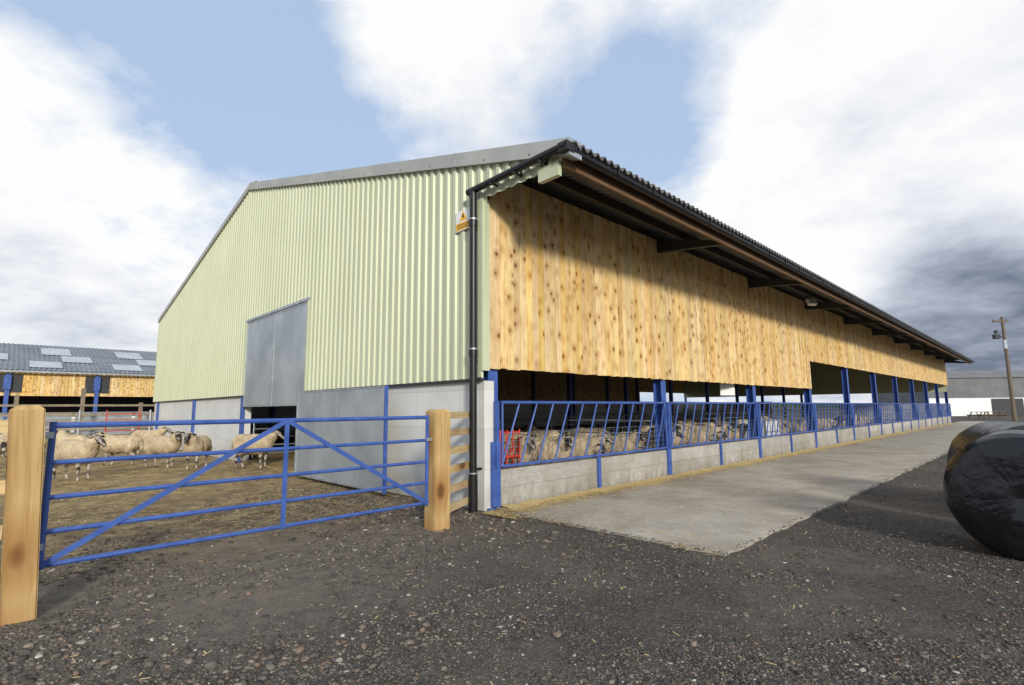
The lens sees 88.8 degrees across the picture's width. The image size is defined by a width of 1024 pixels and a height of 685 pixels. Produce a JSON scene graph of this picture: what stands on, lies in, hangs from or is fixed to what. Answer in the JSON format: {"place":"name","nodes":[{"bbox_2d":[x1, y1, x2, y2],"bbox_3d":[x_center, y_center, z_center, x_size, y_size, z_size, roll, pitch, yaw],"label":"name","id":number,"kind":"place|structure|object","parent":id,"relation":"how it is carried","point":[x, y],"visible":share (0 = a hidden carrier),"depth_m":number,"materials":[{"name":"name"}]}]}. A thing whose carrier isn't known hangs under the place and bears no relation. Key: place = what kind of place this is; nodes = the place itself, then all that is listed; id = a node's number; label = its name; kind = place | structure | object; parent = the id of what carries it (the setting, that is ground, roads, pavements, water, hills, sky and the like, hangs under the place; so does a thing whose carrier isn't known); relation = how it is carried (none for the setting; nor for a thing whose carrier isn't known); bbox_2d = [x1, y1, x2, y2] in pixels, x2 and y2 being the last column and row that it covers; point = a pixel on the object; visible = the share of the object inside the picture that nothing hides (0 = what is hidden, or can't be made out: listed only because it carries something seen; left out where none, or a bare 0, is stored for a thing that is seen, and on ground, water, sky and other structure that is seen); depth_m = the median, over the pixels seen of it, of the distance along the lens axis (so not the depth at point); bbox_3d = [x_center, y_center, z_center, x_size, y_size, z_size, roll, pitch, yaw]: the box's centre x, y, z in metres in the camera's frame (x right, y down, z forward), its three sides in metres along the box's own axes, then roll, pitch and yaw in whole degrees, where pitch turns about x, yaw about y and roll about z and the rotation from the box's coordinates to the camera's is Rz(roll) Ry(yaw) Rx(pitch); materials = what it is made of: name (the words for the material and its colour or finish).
{"place":"outdoors","nodes":[
{"label":"outdoors","id":0,"kind":"place"},
{"bbox_2d":[0,343,156,433],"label":"timber barn","id":1,"kind":"structure","parent":0,"point":[37,374],"depth_m":42.65,"materials":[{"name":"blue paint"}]},
{"bbox_2d":[0,408,1023,684],"bbox_3d":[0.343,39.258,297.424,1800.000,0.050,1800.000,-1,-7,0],"label":"ground","id":2,"kind":"structure","parent":0,"point":[860,580],"depth_m":4.40,"materials":[{"name":"grey gravel"}]},
{"bbox_2d":[0,437,6,454],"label":"sheep","id":3,"kind":"object","parent":2,"relation":"on","point":[3,445],"visible":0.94,"depth_m":14.24},
{"bbox_2d":[0,433,7,456],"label":"sheep","id":4,"kind":"object","parent":2,"relation":"on","point":[4,435],"visible":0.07,"depth_m":17.91},
{"bbox_2d":[0,420,7,576],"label":"timber fence","id":5,"kind":"object","parent":2,"relation":"on","point":[3,426],"visible":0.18,"depth_m":3.91,"materials":[{"name":"brown wood"}]},
{"bbox_2d":[0,405,45,625],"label":"gate post","id":6,"kind":"object","parent":2,"relation":"on","point":[21,524],"visible":0.83,"depth_m":3.85,"materials":[{"name":"brown wood"}]},
{"bbox_2d":[39,415,431,570],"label":"field gate","id":7,"kind":"structure","parent":6,"relation":"attached to","point":[47,497],"depth_m":4.89,"materials":[{"name":"blue metal"}]},
{"bbox_2d":[44,429,48,446],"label":"sheep","id":8,"kind":"object","parent":2,"relation":"on","point":[46,440],"visible":0.07,"depth_m":16.92},
{"bbox_2d":[55,430,86,442],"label":"sheep","id":9,"kind":"object","parent":2,"relation":"on","point":[61,434],"visible":0.3,"depth_m":15.28},
{"bbox_2d":[0,388,154,436],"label":"yard fence","id":10,"kind":"object","parent":2,"relation":"on","point":[81,415],"visible":0.24,"depth_m":26.10,"materials":[{"name":"grey metal"}]},
{"bbox_2d":[53,434,106,480],"bbox_3d":[-9.752,2.575,11.761,1.493,1.024,0.580,-2,-7,14],"label":"sheep","id":11,"kind":"object","parent":2,"relation":"on","point":[88,447],"visible":0.72,"depth_m":11.60},
{"bbox_2d":[95,431,143,465],"bbox_3d":[-11.324,3.031,15.023,1.282,0.969,0.604,1,-7,-12],"label":"sheep","id":12,"kind":"object","parent":2,"relation":"on","point":[126,444],"visible":0.82,"depth_m":14.90},
{"bbox_2d":[105,410,140,431],"bbox_3d":[-18.675,4.048,25.062,1.352,1.600,0.060,7,-10,-44],"label":"red hurdle","id":13,"kind":"object","parent":2,"relation":"on","point":[139,413],"visible":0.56,"depth_m":25.09,"materials":[{"name":"paint"}]},
{"bbox_2d":[131,426,171,452],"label":"sheep","id":14,"kind":"object","parent":2,"relation":"on","point":[146,434],"visible":0.56,"depth_m":19.11},
{"bbox_2d":[143,431,184,467],"bbox_3d":[-9.538,2.922,14.349,1.345,0.985,0.551,-2,-7,12],"label":"sheep","id":15,"kind":"object","parent":2,"relation":"on","point":[160,444],"visible":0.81,"depth_m":14.17},
{"bbox_2d":[181,432,211,469],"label":"sheep","id":16,"kind":"object","parent":2,"relation":"on","point":[192,442],"visible":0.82,"depth_m":13.65},
{"bbox_2d":[230,430,283,467],"bbox_3d":[-6.797,2.828,13.956,1.493,1.024,0.580,-1,-7,5],"label":"sheep","id":17,"kind":"object","parent":2,"relation":"on","point":[268,440],"visible":0.67,"depth_m":13.81},
{"bbox_2d":[424,409,449,531],"bbox_3d":[-0.965,1.674,6.774,0.240,1.600,0.240,6,-10,-42],"label":"gate post","id":18,"kind":"object","parent":2,"relation":"on","point":[437,513],"visible":0.74,"depth_m":6.68,"materials":[{"name":"brown wood"}]},
{"bbox_2d":[450,411,468,511],"bbox_3d":[-0.789,1.656,7.380,0.044,1.345,1.097,-3,-8,17],"label":"timber fence","id":19,"kind":"object","parent":18,"relation":"attached to","point":[460,503],"visible":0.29,"depth_m":7.43,"materials":[{"name":"brown wood"}]},
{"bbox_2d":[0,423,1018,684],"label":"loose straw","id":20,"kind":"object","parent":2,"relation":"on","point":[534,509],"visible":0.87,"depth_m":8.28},
{"bbox_2d":[0,451,1023,684],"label":"gravel stones","id":21,"kind":"object","parent":2,"relation":"on","point":[6,672],"visible":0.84,"depth_m":3.52,"materials":[{"name":"grey gravel"}]},
{"bbox_2d":[153,137,973,511],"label":"livestock barn","id":22,"kind":"structure","parent":2,"relation":"on","point":[563,285],"depth_m":11.48,"materials":[{"name":"metal"}]},
{"bbox_2d":[243,301,307,406],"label":"upper doors","id":23,"kind":"structure","parent":22,"relation":"in","point":[276,342],"depth_m":13.98,"materials":[{"name":"grey metal"}]},
{"bbox_2d":[294,386,388,493],"bbox_3d":[-3.453,1.889,10.677,0.375,1.900,3.880,7,-10,-44],"label":"lower door leaf","id":24,"kind":"structure","parent":22,"relation":"in","point":[372,401],"depth_m":10.26,"materials":[{"name":"grey metal"}]},
{"bbox_2d":[456,207,469,232],"bbox_3d":[-0.798,-2.004,8.545,0.011,0.340,0.400,6,-10,-44],"label":"warning sign","id":25,"kind":"object","parent":22,"relation":"attached to","point":[462,219],"visible":0.89,"depth_m":8.55,"materials":[{"name":"yellow plastic"}]},
{"bbox_2d":[499,429,520,467],"bbox_3d":[-0.223,1.965,8.897,0.628,0.956,0.440,7,-10,-44],"label":"hay rack","id":26,"kind":"object","parent":22,"relation":"on","point":[513,456],"visible":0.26,"depth_m":8.88,"materials":[{"name":"red metal"}]},
{"bbox_2d":[504,432,524,438],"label":"sheep","id":27,"kind":"object","parent":22,"relation":"on","point":[516,435],"visible":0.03,"depth_m":12.55},
{"bbox_2d":[504,432,536,467],"bbox_3d":[0.068,2.136,9.447,0.590,1.043,1.520,3,-8,-25],"label":"sheep","id":28,"kind":"object","parent":22,"relation":"on","point":[529,448],"visible":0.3,"depth_m":9.06},
{"bbox_2d":[523,424,559,439],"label":"sheep","id":29,"kind":"object","parent":22,"relation":"on","point":[549,432],"visible":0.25,"depth_m":13.68},
{"bbox_2d":[532,434,574,464],"bbox_3d":[0.722,2.252,10.154,1.339,0.981,0.548,-6,-9,37],"label":"sheep","id":30,"kind":"object","parent":22,"relation":"on","point":[550,447],"visible":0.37,"depth_m":9.89},
{"bbox_2d":[548,435,606,460],"bbox_3d":[1.282,2.351,10.678,1.425,0.907,0.564,-4,-8,26],"label":"sheep","id":31,"kind":"object","parent":22,"relation":"on","point":[578,442],"visible":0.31,"depth_m":10.43},
{"bbox_2d":[566,427,609,436],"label":"sheep","id":32,"kind":"object","parent":22,"relation":"on","point":[588,430],"visible":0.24,"depth_m":14.62},
{"bbox_2d":[592,432,613,457],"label":"sheep","id":33,"kind":"object","parent":22,"relation":"on","point":[599,437],"visible":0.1,"depth_m":10.83},
{"bbox_2d":[601,430,645,456],"bbox_3d":[2.385,2.446,11.751,1.323,0.969,0.542,-4,-8,24],"label":"sheep","id":34,"kind":"object","parent":22,"relation":"on","point":[619,447],"visible":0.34,"depth_m":11.52},
{"bbox_2d":[617,427,655,452],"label":"sheep","id":35,"kind":"object","parent":22,"relation":"on","point":[651,440],"visible":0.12,"depth_m":12.11},
{"bbox_2d":[637,419,654,430],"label":"sheep","id":36,"kind":"object","parent":22,"relation":"on","point":[644,424],"visible":0.21,"depth_m":19.05},
{"bbox_2d":[640,426,654,431],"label":"sheep","id":37,"kind":"object","parent":22,"relation":"on","point":[644,428],"visible":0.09,"depth_m":15.82},
{"bbox_2d":[647,422,683,448],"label":"sheep","id":38,"kind":"object","parent":22,"relation":"on","point":[678,440],"visible":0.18,"depth_m":13.18},
{"bbox_2d":[672,428,684,441],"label":"sheep","id":39,"kind":"object","parent":22,"relation":"on","point":[678,434],"visible":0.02,"depth_m":12.52},
{"bbox_2d":[674,420,707,426],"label":"sheep","id":40,"kind":"object","parent":22,"relation":"on","point":[686,424],"visible":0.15,"depth_m":17.56},
{"bbox_2d":[682,419,714,425],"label":"sheep","id":41,"kind":"object","parent":22,"relation":"on","point":[690,421],"visible":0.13,"depth_m":19.06},
{"bbox_2d":[679,428,719,447],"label":"sheep","id":42,"kind":"object","parent":22,"relation":"on","point":[694,439],"visible":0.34,"depth_m":13.91},
{"bbox_2d":[684,425,726,443],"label":"sheep","id":43,"kind":"object","parent":22,"relation":"on","point":[724,434],"visible":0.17,"depth_m":14.53},
{"bbox_2d":[715,422,734,443],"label":"sheep","id":44,"kind":"object","parent":22,"relation":"on","point":[725,424],"visible":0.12,"depth_m":14.94},
{"bbox_2d":[719,384,734,394],"bbox_3d":[6.021,0.457,14.743,0.440,2.060,0.020,1,-7,-9],"label":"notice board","id":45,"kind":"object","parent":22,"relation":"attached to","point":[727,389],"visible":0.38,"depth_m":14.62,"materials":[{"name":"white"}]},
{"bbox_2d":[723,423,747,442],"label":"sheep","id":46,"kind":"object","parent":22,"relation":"on","point":[738,430],"visible":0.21,"depth_m":15.57},
{"bbox_2d":[734,417,764,426],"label":"sheep","id":47,"kind":"object","parent":22,"relation":"on","point":[743,420],"visible":0.08,"depth_m":23.53},
{"bbox_2d":[739,419,780,439],"bbox_3d":[8.090,2.952,17.072,1.300,0.900,0.900,7,-10,-44],"label":"water tank","id":48,"kind":"object","parent":22,"relation":"on","point":[769,427],"visible":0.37,"depth_m":16.78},
{"bbox_2d":[780,419,790,432],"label":"sheep","id":49,"kind":"object","parent":22,"relation":"on","point":[785,424],"visible":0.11,"depth_m":17.40},
{"bbox_2d":[782,419,790,435],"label":"sheep","id":50,"kind":"object","parent":22,"relation":"on","point":[788,429],"visible":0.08,"depth_m":18.41},
{"bbox_2d":[789,419,805,434],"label":"sheep","id":51,"kind":"object","parent":22,"relation":"on","point":[797,428],"visible":0.16,"depth_m":19.64},
{"bbox_2d":[805,296,817,305],"bbox_3d":[10.038,-1.444,17.578,0.300,0.433,0.269,1,-7,-14],"label":"floodlight","id":52,"kind":"object","parent":22,"relation":"attached to","point":[811,302],"visible":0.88,"depth_m":17.48,"materials":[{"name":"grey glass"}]},
{"bbox_2d":[817,418,838,431],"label":"sheep","id":53,"kind":"object","parent":22,"relation":"on","point":[822,425],"visible":0.25,"depth_m":21.81},
{"bbox_2d":[819,416,844,429],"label":"sheep","id":54,"kind":"object","parent":22,"relation":"on","point":[838,421],"visible":0.12,"depth_m":22.80},
{"bbox_2d":[832,415,858,428],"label":"sheep","id":55,"kind":"object","parent":22,"relation":"on","point":[855,420],"visible":0.07,"depth_m":24.21},
{"bbox_2d":[844,416,871,426],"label":"sheep","id":56,"kind":"object","parent":22,"relation":"on","point":[870,421],"visible":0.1,"depth_m":25.52},
{"bbox_2d":[498,421,989,555],"bbox_3d":[21.603,4.725,26.474,57.625,0.116,3.482,7,-10,-44],"label":"concrete apron","id":57,"kind":"object","parent":2,"relation":"on","point":[677,525],"visible":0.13,"depth_m":8.72,"materials":[{"name":"grey concrete"}]},
{"bbox_2d":[501,423,954,510],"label":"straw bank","id":58,"kind":"structure","parent":57,"relation":"on","point":[531,502],"depth_m":10.96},
{"bbox_2d":[772,404,872,408],"bbox_3d":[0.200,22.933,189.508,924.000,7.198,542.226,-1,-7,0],"label":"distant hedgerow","id":59,"kind":"object","parent":2,"relation":"on","point":[790,406],"visible":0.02,"depth_m":365.87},
{"bbox_2d":[877,370,1023,415],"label":"storage shed","id":60,"kind":"structure","parent":2,"relation":"on","point":[973,392],"depth_m":71.17,"materials":[{"name":"metal"}]},
{"bbox_2d":[967,412,992,418],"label":"picnic table","id":61,"kind":"object","parent":2,"relation":"on","point":[977,414],"visible":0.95,"depth_m":55.33,"materials":[{"name":"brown wood"}]},
{"bbox_2d":[943,430,1023,560],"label":"silage bale","id":62,"kind":"object","parent":2,"relation":"on","point":[983,483],"visible":1,"depth_m":5.20,"materials":[{"name":"black plastic"}]},
{"bbox_2d":[947,422,1023,463],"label":"silage bale","id":63,"kind":"object","parent":2,"relation":"on","point":[963,438],"visible":0.25,"depth_m":7.75,"materials":[{"name":"black plastic"}]},
{"bbox_2d":[981,411,1008,418],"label":"picnic table","id":64,"kind":"object","parent":2,"relation":"on","point":[1002,414],"visible":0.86,"depth_m":55.73,"materials":[{"name":"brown wood"}]},
{"bbox_2d":[992,317,1017,420],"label":"utility pole","id":65,"kind":"object","parent":2,"relation":"on","point":[996,335],"visible":0.91,"depth_m":47.98,"materials":[{"name":"brown wood"}]},
{"bbox_2d":[0,0,1023,402],"label":"sky","id":66,"kind":"structure","parent":0,"point":[876,147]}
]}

